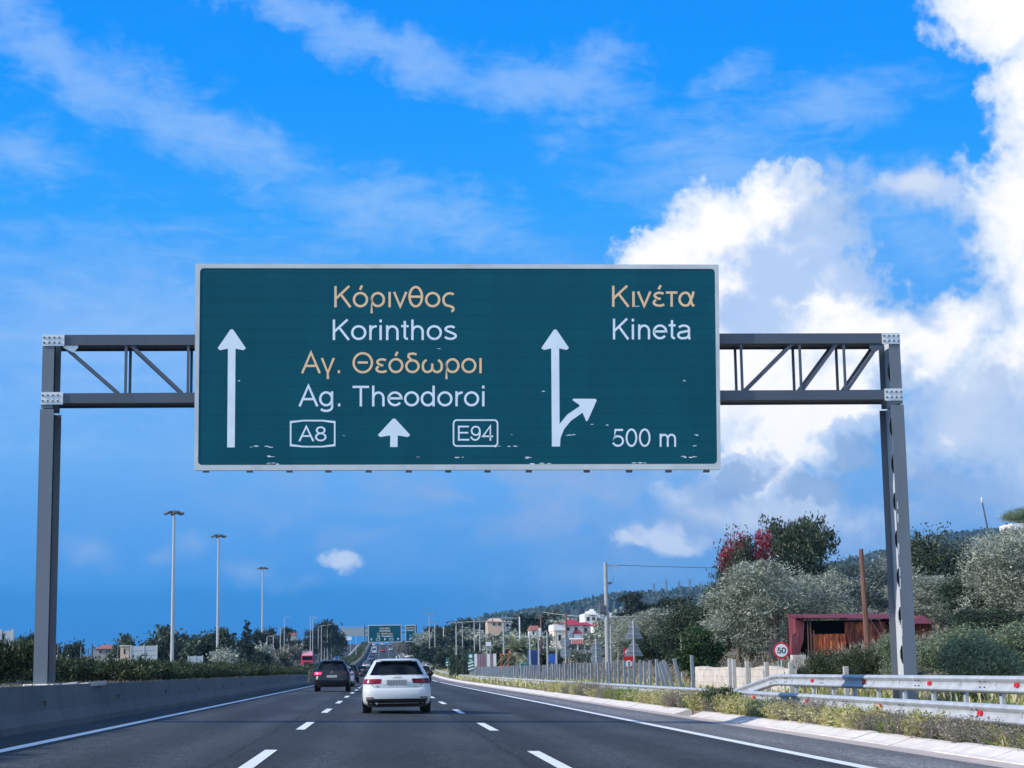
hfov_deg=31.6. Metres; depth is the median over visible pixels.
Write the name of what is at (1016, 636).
shrub
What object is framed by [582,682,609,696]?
weed clump
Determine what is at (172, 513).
light mast
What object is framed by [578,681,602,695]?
weed clump
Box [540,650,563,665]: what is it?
evergreen tree
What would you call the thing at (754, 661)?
slope grass
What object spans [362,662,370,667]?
car
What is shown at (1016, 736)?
weed clump
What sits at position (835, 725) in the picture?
weed clump
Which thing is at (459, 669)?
scrub bush
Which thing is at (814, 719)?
weed clump
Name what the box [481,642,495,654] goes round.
olive tree
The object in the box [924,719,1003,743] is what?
weed clump
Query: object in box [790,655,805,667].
block pier
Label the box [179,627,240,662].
evergreen tree
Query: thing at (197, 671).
oleander bush
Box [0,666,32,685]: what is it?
oleander bush
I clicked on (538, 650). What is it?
utility pole
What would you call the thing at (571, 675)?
steel post
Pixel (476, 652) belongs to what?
scrub bush
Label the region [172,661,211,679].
oleander bush
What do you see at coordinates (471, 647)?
evergreen tree
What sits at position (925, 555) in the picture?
evergreen tree
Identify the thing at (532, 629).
house
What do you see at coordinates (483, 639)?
olive tree
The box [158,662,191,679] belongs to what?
oleander bush
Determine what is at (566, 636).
utility pole
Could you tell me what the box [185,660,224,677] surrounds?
oleander bush
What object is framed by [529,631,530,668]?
utility pole
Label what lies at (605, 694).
weed clump
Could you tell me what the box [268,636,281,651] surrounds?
evergreen tree
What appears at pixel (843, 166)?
sky
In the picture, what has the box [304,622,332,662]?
pine tree
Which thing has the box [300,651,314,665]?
lorry
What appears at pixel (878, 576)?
olive tree
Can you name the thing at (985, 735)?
weed clump
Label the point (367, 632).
overhead gantry
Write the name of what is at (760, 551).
red leaved tree
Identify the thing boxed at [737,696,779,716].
weed clump
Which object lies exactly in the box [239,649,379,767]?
road lane line
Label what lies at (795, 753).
road edge line
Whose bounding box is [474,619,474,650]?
utility pole
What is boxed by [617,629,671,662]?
evergreen tree
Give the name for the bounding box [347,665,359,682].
car
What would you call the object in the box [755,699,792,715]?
weed clump
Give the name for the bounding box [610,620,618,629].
olive tree
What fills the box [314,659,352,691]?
car
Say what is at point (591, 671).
steel post
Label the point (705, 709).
weed clump
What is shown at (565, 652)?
road sign
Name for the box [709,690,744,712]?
weed clump
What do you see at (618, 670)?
steel post
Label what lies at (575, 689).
weed clump
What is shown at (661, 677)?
steel post
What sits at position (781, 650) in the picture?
speed limit sign
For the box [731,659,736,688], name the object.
fence post
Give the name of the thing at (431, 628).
evergreen tree
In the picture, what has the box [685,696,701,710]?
weed clump
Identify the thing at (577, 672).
steel post
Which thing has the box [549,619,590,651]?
house
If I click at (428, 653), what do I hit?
evergreen tree
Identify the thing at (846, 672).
fence post
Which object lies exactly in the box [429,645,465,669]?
evergreen tree
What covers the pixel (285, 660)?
scrub bush
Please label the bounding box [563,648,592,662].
olive tree
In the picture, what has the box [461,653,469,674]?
scrub bush
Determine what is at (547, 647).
utility pole
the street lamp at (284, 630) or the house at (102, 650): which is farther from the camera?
the street lamp at (284, 630)
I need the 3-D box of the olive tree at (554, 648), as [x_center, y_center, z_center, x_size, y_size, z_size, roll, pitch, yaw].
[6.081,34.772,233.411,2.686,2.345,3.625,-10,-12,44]
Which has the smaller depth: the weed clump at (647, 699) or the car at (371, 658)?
the weed clump at (647, 699)
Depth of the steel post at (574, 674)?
101.02 m
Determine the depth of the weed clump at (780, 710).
38.38 m
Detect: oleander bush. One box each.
[0,633,60,682]
[0,635,15,683]
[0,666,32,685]
[19,656,90,677]
[30,652,80,681]
[55,656,97,681]
[55,656,105,682]
[56,661,102,682]
[72,660,155,681]
[76,653,158,681]
[87,665,150,682]
[106,658,166,681]
[128,660,183,679]
[143,659,182,680]
[151,663,170,674]
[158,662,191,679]
[163,658,196,679]
[163,662,206,679]
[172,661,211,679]
[178,663,202,678]
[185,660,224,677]
[192,659,229,677]
[193,662,214,678]
[209,661,238,677]
[209,663,222,673]
[211,662,234,677]
[223,666,236,676]
[224,663,249,677]
[232,665,247,676]
[234,662,250,676]
[240,666,257,676]
[241,662,273,675]
[242,663,260,675]
[259,664,286,675]
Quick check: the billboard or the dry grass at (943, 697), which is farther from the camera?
the billboard
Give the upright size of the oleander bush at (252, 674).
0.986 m
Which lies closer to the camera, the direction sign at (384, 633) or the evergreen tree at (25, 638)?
the evergreen tree at (25, 638)
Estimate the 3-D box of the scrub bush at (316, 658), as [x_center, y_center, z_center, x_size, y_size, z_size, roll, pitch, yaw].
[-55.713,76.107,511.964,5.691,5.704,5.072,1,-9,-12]
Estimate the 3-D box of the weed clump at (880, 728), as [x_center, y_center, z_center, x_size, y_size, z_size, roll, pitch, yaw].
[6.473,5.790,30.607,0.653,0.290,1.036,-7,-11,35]
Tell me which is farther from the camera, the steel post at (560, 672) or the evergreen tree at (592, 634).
the evergreen tree at (592, 634)
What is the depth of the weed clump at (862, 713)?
32.17 m
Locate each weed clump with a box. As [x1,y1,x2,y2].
[548,681,566,691]
[558,684,568,693]
[561,682,591,695]
[566,681,584,694]
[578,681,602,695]
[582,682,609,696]
[583,687,602,696]
[591,685,615,697]
[594,687,618,698]
[606,689,616,699]
[614,687,635,699]
[616,686,638,700]
[618,691,626,700]
[620,691,638,701]
[626,689,648,701]
[633,692,646,702]
[639,690,659,703]
[649,689,677,704]
[653,689,695,706]
[656,690,697,707]
[661,689,694,708]
[678,688,708,709]
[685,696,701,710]
[686,688,746,711]
[696,698,714,711]
[697,695,746,713]
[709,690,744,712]
[719,695,753,712]
[719,697,748,714]
[722,698,746,714]
[731,696,768,715]
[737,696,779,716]
[738,701,754,716]
[745,698,787,717]
[751,696,795,718]
[753,701,800,719]
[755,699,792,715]
[759,698,821,720]
[759,704,781,719]
[770,697,831,721]
[770,702,806,720]
[778,704,819,720]
[787,706,828,723]
[791,699,840,719]
[793,700,854,723]
[806,704,860,724]
[815,705,861,726]
[818,706,870,723]
[826,715,857,728]
[828,702,894,727]
[841,711,905,730]
[842,706,889,730]
[851,712,910,731]
[867,708,934,735]
[872,717,901,733]
[877,715,961,738]
[878,708,949,738]
[884,714,914,734]
[890,714,983,739]
[909,714,1012,742]
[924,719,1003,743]
[926,721,981,740]
[948,725,1012,742]
[968,727,1015,745]
[981,723,1023,748]
[999,724,1023,748]
[1009,727,1023,750]
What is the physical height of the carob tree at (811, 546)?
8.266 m
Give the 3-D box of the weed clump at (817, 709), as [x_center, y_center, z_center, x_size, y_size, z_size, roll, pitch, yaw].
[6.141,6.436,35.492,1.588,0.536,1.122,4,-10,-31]
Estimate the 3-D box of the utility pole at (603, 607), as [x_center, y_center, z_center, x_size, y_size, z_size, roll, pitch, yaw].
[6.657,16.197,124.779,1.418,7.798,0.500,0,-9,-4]
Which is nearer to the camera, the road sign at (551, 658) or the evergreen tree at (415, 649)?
the road sign at (551, 658)
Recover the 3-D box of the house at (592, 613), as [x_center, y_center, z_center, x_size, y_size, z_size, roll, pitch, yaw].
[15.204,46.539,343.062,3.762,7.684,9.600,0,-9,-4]
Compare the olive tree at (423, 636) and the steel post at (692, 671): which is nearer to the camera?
the steel post at (692, 671)
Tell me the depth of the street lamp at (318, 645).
462.90 m
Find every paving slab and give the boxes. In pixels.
[62,681,78,684]
[79,681,105,686]
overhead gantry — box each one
[23,333,917,699]
[341,626,367,644]
[364,625,416,653]
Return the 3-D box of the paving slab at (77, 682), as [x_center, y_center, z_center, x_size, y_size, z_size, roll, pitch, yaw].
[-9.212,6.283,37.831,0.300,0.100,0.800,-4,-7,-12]
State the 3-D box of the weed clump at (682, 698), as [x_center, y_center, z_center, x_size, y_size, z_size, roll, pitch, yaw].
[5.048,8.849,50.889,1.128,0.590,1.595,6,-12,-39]
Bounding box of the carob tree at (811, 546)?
[751,511,840,628]
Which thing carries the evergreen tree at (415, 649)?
on the ground at (920, 672)
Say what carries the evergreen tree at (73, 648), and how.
on the ground at (920, 672)
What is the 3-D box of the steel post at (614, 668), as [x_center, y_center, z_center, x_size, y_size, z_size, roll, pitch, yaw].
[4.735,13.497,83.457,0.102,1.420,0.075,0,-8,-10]
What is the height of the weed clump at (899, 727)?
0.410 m
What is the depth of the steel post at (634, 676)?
77.06 m
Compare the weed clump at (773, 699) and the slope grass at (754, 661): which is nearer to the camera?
the weed clump at (773, 699)
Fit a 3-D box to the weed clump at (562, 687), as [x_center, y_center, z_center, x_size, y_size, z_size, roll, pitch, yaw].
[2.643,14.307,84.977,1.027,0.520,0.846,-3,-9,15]
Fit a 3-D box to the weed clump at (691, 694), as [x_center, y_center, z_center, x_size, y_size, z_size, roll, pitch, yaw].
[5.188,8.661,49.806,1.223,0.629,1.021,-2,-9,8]
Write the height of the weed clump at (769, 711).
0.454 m
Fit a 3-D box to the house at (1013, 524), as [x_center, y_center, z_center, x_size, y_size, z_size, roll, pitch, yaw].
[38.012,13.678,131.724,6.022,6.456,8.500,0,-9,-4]
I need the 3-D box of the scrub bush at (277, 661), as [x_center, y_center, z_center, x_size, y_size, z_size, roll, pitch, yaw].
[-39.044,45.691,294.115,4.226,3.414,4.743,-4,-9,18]
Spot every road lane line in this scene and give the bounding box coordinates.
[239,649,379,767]
[387,647,570,767]
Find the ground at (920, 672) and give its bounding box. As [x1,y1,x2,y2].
[0,607,1023,748]
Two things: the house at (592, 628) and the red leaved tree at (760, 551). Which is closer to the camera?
the red leaved tree at (760, 551)
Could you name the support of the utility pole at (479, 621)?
on the ground at (920, 672)
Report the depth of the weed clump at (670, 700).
52.52 m
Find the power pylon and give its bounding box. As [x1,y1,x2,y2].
[662,580,669,592]
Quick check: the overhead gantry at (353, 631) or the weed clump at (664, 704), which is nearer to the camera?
the weed clump at (664, 704)
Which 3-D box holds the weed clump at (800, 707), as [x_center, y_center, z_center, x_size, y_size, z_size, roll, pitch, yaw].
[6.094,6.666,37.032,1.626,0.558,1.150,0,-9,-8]
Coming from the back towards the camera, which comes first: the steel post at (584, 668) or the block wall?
the steel post at (584, 668)
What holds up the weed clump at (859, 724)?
on the ground at (920, 672)
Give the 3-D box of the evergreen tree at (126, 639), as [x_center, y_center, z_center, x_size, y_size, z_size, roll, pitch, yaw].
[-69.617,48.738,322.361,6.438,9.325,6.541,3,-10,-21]
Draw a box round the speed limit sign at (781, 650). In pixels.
[773,642,789,666]
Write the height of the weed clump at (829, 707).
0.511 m
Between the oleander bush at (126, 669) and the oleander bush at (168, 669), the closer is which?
the oleander bush at (126, 669)
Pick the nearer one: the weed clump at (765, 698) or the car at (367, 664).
the weed clump at (765, 698)
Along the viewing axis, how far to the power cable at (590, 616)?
159.76 m
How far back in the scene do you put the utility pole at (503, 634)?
223.33 m
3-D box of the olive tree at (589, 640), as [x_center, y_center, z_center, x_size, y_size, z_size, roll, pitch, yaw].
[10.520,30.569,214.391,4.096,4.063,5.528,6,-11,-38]
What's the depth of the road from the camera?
29.37 m
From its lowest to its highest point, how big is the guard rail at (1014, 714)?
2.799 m
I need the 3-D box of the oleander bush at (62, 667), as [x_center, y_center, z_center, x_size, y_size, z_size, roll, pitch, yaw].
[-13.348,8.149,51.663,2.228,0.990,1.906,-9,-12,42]
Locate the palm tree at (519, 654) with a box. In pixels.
[495,632,543,673]
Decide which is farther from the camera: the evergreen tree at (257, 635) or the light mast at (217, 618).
the evergreen tree at (257, 635)
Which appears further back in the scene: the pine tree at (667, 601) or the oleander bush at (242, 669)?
the pine tree at (667, 601)
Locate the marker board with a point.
(470, 662)
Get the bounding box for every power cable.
[545,612,670,616]
[619,565,705,567]
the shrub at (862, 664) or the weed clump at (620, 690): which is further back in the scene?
the weed clump at (620, 690)
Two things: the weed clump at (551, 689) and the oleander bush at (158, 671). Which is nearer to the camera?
the oleander bush at (158, 671)
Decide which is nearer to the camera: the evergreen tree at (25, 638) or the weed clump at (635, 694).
the weed clump at (635, 694)
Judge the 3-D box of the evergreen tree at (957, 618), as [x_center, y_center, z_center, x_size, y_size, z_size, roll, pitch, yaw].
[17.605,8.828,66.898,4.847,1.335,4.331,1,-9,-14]
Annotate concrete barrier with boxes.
[0,643,360,684]
[0,643,372,737]
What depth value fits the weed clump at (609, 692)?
67.34 m
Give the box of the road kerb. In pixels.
[433,674,1023,764]
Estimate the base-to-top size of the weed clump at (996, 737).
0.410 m
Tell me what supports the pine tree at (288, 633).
on the ground at (920, 672)
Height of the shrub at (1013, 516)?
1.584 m
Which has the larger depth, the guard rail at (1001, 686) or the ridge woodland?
the ridge woodland
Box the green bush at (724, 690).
[695,684,743,708]
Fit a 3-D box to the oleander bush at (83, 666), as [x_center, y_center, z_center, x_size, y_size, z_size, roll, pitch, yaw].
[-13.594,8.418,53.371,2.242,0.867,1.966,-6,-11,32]
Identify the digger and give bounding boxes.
[500,650,513,669]
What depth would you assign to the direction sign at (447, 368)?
39.01 m
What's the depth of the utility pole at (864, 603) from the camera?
72.63 m
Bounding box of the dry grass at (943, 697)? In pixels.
[523,676,1023,748]
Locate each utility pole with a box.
[423,612,435,665]
[456,621,463,654]
[466,619,492,651]
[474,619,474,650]
[494,615,512,671]
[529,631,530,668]
[538,631,539,664]
[539,614,542,664]
[546,632,548,672]
[555,632,557,665]
[565,612,567,669]
[598,562,617,669]
[610,625,611,669]
[859,549,870,650]
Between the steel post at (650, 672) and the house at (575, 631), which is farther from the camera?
the house at (575, 631)
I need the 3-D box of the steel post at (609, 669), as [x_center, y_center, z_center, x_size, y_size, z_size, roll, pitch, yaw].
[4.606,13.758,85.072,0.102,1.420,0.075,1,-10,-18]
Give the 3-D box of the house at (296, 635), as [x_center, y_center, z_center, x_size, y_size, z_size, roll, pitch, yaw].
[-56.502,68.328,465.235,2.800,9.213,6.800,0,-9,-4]
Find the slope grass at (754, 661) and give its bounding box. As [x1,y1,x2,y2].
[541,624,1014,690]
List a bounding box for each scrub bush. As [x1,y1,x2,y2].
[237,658,253,664]
[249,650,274,664]
[263,655,284,665]
[269,646,291,662]
[276,654,295,666]
[282,643,307,666]
[307,668,314,683]
[313,647,324,662]
[395,647,403,654]
[396,642,407,652]
[400,647,411,654]
[448,654,457,677]
[454,658,466,678]
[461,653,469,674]
[467,649,482,668]
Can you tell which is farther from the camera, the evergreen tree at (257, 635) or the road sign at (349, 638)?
the road sign at (349, 638)
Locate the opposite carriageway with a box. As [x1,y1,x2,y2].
[295,644,358,666]
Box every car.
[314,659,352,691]
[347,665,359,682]
[348,666,355,685]
[357,666,368,674]
[358,656,432,712]
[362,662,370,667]
[368,656,374,660]
[423,666,431,681]
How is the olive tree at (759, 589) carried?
on the ground at (920, 672)
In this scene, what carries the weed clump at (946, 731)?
on the ground at (920, 672)
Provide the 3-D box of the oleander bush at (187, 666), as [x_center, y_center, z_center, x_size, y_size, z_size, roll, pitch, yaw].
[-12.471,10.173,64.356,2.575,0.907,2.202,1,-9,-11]
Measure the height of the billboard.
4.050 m
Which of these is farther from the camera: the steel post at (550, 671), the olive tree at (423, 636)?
the olive tree at (423, 636)
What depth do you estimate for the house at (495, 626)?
476.83 m
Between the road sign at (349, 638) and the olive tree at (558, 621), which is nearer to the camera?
the olive tree at (558, 621)
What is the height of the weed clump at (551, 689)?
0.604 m
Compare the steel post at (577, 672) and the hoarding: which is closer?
the steel post at (577, 672)
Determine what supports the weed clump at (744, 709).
on the ground at (920, 672)
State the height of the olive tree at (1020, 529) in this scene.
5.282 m
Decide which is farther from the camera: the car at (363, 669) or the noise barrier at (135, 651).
the car at (363, 669)
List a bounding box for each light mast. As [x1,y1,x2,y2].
[164,510,183,661]
[211,534,226,651]
[257,567,268,632]
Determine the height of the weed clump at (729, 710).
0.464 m
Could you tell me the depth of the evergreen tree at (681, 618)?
95.48 m
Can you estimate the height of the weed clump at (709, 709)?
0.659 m
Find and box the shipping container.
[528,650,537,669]
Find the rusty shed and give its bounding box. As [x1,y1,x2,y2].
[786,613,936,659]
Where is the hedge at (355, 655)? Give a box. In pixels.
[299,641,366,667]
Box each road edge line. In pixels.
[0,648,371,752]
[394,645,875,767]
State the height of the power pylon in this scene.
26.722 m
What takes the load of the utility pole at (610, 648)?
on the ground at (920, 672)
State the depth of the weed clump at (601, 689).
70.03 m
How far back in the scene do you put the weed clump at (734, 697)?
44.66 m
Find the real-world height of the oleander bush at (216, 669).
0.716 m
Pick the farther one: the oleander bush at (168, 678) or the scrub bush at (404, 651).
the scrub bush at (404, 651)
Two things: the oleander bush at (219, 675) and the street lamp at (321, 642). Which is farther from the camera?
the street lamp at (321, 642)
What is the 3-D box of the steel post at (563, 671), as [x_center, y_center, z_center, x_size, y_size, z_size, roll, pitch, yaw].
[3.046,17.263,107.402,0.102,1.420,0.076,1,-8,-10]
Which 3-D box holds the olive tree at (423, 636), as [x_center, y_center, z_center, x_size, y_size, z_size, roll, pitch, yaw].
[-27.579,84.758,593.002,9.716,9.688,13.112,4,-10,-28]
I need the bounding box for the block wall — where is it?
[695,666,796,691]
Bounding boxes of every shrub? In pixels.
[797,646,857,674]
[825,642,890,674]
[868,630,931,674]
[916,621,997,674]
[933,631,1023,699]
[956,616,1023,669]
[994,507,1023,523]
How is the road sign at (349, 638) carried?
on the ground at (920, 672)
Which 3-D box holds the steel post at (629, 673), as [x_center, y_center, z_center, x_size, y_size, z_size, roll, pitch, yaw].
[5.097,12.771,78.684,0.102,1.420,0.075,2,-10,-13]
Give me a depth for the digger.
202.56 m
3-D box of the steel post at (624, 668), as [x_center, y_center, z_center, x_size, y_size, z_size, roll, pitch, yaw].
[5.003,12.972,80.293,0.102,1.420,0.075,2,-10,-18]
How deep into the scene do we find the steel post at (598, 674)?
89.86 m
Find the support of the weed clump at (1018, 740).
on the ground at (920, 672)
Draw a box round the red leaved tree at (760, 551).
[713,527,774,660]
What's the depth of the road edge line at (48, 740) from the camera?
33.66 m
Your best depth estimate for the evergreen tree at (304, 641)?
462.10 m
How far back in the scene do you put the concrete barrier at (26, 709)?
40.97 m
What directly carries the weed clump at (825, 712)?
on the ground at (920, 672)
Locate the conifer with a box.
[239,619,256,664]
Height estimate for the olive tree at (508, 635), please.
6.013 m
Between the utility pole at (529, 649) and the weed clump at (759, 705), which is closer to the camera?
the weed clump at (759, 705)
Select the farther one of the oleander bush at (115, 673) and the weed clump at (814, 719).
the oleander bush at (115, 673)
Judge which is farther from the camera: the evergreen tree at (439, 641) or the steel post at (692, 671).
the evergreen tree at (439, 641)
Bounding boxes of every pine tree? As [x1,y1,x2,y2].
[268,626,296,646]
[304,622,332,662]
[614,591,669,627]
[650,596,701,613]
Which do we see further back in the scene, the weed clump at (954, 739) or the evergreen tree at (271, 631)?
the evergreen tree at (271, 631)
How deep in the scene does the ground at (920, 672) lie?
83.12 m
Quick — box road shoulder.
[399,653,1000,767]
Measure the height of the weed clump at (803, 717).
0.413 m
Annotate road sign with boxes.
[345,637,351,653]
[548,654,555,668]
[560,635,570,662]
[588,639,603,663]
[624,620,642,659]
[624,649,632,667]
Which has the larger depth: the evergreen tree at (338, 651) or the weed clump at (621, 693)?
the evergreen tree at (338, 651)
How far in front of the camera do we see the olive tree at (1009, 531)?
105.19 m
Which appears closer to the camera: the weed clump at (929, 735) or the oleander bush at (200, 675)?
the weed clump at (929, 735)
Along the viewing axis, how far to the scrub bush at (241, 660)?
254.68 m
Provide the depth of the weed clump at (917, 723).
28.39 m
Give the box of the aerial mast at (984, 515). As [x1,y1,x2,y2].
[981,497,988,536]
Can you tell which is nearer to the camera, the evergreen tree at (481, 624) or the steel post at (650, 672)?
the steel post at (650, 672)
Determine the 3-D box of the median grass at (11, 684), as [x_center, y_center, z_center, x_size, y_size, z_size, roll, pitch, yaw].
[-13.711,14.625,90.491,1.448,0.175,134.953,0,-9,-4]
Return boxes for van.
[372,647,376,653]
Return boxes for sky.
[0,0,1023,655]
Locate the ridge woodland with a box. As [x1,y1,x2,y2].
[473,523,1007,620]
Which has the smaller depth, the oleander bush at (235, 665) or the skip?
the oleander bush at (235, 665)
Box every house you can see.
[93,645,113,660]
[119,645,129,660]
[287,632,297,665]
[485,618,511,640]
[527,626,538,635]
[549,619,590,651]
[579,609,602,631]
[590,622,599,632]
[995,523,1023,538]
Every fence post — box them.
[727,658,731,689]
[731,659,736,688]
[745,661,749,684]
[764,662,769,691]
[788,662,793,692]
[843,666,849,695]
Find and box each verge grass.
[422,665,623,689]
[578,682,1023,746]
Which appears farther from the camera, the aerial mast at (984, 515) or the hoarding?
the hoarding
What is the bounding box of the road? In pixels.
[0,644,877,767]
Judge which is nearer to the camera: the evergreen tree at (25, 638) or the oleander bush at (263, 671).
the oleander bush at (263, 671)
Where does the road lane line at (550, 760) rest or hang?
on the road
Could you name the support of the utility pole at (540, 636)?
on the ground at (920, 672)
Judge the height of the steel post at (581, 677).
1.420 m
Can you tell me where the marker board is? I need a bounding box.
[468,653,473,673]
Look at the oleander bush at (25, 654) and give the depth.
39.56 m
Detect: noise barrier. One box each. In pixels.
[0,629,13,679]
[130,645,157,659]
[188,655,202,662]
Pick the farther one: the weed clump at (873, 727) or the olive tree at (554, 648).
the olive tree at (554, 648)
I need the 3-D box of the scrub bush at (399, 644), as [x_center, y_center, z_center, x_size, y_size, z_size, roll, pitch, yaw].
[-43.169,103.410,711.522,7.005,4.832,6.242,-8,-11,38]
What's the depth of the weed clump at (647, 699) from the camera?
57.37 m
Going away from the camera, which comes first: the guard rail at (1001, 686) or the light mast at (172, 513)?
the guard rail at (1001, 686)
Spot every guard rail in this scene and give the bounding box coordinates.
[425,664,1023,726]
[733,674,1023,703]
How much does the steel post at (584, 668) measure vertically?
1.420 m
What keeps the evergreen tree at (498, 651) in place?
on the ground at (920, 672)
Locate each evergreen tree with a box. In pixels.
[19,630,33,650]
[59,638,86,660]
[106,632,139,660]
[140,623,185,661]
[177,637,190,660]
[178,631,201,644]
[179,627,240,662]
[215,644,246,660]
[228,636,240,649]
[251,628,270,650]
[260,625,276,637]
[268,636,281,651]
[292,637,319,653]
[318,619,345,658]
[330,632,348,656]
[405,640,428,661]
[418,645,447,665]
[422,625,442,633]
[422,633,468,650]
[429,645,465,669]
[433,617,477,637]
[446,637,475,651]
[463,644,482,653]
[472,619,502,631]
[484,631,514,644]
[488,638,514,665]
[504,613,552,634]
[524,627,549,650]
[530,609,564,621]
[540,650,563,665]
[581,626,604,650]
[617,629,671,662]
[644,592,734,666]
[701,524,767,662]
[910,521,987,619]
[926,605,1023,635]
[930,568,1021,624]
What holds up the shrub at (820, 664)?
on the ground at (920, 672)
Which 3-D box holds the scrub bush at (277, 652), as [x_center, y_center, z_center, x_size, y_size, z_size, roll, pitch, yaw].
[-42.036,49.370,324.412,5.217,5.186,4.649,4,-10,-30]
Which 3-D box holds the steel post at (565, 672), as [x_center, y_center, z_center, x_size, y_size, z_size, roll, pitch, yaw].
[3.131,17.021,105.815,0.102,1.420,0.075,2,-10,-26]
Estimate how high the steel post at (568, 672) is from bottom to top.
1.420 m
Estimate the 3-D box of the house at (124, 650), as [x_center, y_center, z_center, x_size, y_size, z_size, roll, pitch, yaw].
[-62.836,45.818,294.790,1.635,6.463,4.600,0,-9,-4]
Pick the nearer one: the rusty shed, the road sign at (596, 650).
the rusty shed
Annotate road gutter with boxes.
[402,653,1023,767]
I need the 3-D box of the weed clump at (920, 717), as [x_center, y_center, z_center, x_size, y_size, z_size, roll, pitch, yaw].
[6.563,5.416,28.921,1.254,0.505,1.047,4,-10,-27]
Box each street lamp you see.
[284,617,289,647]
[310,616,315,650]
[312,618,313,650]
[318,626,318,662]
[321,625,322,660]
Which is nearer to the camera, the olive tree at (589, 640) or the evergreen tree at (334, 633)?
the olive tree at (589, 640)
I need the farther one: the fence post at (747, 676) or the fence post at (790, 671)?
the fence post at (747, 676)
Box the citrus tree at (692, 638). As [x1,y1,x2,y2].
[668,625,731,679]
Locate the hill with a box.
[418,529,997,638]
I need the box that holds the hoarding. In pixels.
[474,654,495,673]
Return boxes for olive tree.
[206,645,239,663]
[237,640,274,658]
[410,629,433,645]
[455,627,484,646]
[466,631,494,652]
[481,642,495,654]
[492,628,521,645]
[516,630,554,653]
[545,614,579,627]
[545,645,570,656]
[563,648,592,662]
[582,626,618,647]
[592,607,624,628]
[594,633,623,660]
[609,613,650,660]
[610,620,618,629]
[619,605,694,645]
[696,554,857,661]
[758,564,869,644]
[793,552,930,620]
[878,572,974,630]
[951,527,1023,613]
[960,524,1023,570]
[1010,521,1023,556]
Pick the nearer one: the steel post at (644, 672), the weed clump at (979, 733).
the weed clump at (979, 733)
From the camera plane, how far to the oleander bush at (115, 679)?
55.50 m
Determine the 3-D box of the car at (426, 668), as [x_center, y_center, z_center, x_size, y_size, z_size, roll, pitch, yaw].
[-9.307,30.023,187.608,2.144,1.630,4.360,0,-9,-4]
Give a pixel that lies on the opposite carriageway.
(353, 647)
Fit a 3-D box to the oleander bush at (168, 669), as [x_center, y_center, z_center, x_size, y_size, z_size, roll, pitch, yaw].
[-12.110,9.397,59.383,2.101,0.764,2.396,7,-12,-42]
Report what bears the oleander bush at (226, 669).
on the ground at (920, 672)
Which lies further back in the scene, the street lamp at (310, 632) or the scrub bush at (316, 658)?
the scrub bush at (316, 658)
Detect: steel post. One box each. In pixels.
[550,664,551,679]
[554,664,556,678]
[559,664,561,680]
[562,663,563,680]
[564,663,566,679]
[568,664,569,680]
[570,663,572,680]
[573,663,575,680]
[576,664,578,679]
[580,663,582,680]
[583,663,585,681]
[587,663,589,680]
[590,663,592,681]
[595,663,596,679]
[597,662,599,682]
[602,663,603,682]
[606,662,608,682]
[608,662,611,682]
[613,661,615,683]
[617,661,620,683]
[623,660,625,683]
[628,661,630,683]
[633,660,635,684]
[638,660,641,684]
[643,661,645,684]
[649,660,651,684]
[655,659,658,685]
[657,662,664,685]
[659,663,668,685]
[664,663,674,686]
[672,658,682,686]
[690,655,694,687]
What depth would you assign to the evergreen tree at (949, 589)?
82.84 m
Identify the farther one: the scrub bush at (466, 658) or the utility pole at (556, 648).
the scrub bush at (466, 658)
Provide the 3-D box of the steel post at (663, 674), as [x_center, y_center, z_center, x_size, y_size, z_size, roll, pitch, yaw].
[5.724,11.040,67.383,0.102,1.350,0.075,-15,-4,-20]
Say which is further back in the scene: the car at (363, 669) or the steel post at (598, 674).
the car at (363, 669)
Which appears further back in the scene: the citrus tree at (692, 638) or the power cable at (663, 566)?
the power cable at (663, 566)
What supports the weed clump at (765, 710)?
on the ground at (920, 672)
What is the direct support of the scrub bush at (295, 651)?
on the ground at (920, 672)
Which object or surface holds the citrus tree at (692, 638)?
on the ground at (920, 672)
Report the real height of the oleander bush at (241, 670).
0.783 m
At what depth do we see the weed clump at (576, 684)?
81.31 m
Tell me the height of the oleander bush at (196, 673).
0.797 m
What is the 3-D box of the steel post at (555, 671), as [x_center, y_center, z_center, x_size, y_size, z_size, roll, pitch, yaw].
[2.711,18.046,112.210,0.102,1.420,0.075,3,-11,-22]
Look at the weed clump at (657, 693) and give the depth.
55.61 m
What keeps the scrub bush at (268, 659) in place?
on the ground at (920, 672)
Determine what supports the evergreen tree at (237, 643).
on the ground at (920, 672)
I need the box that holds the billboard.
[486,642,490,653]
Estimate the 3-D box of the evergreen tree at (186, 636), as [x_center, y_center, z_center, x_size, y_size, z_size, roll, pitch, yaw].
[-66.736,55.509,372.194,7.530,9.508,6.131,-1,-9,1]
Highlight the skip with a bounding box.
[519,663,528,672]
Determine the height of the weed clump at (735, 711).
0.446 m
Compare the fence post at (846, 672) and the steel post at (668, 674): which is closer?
the fence post at (846, 672)
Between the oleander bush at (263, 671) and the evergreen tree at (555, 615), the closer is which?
the oleander bush at (263, 671)
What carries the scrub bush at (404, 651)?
on the ground at (920, 672)
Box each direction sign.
[194,264,720,472]
[368,625,401,642]
[405,625,414,641]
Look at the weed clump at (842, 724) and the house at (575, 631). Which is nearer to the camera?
the weed clump at (842, 724)
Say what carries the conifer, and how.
on the ground at (920, 672)
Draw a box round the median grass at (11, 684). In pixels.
[1,674,293,686]

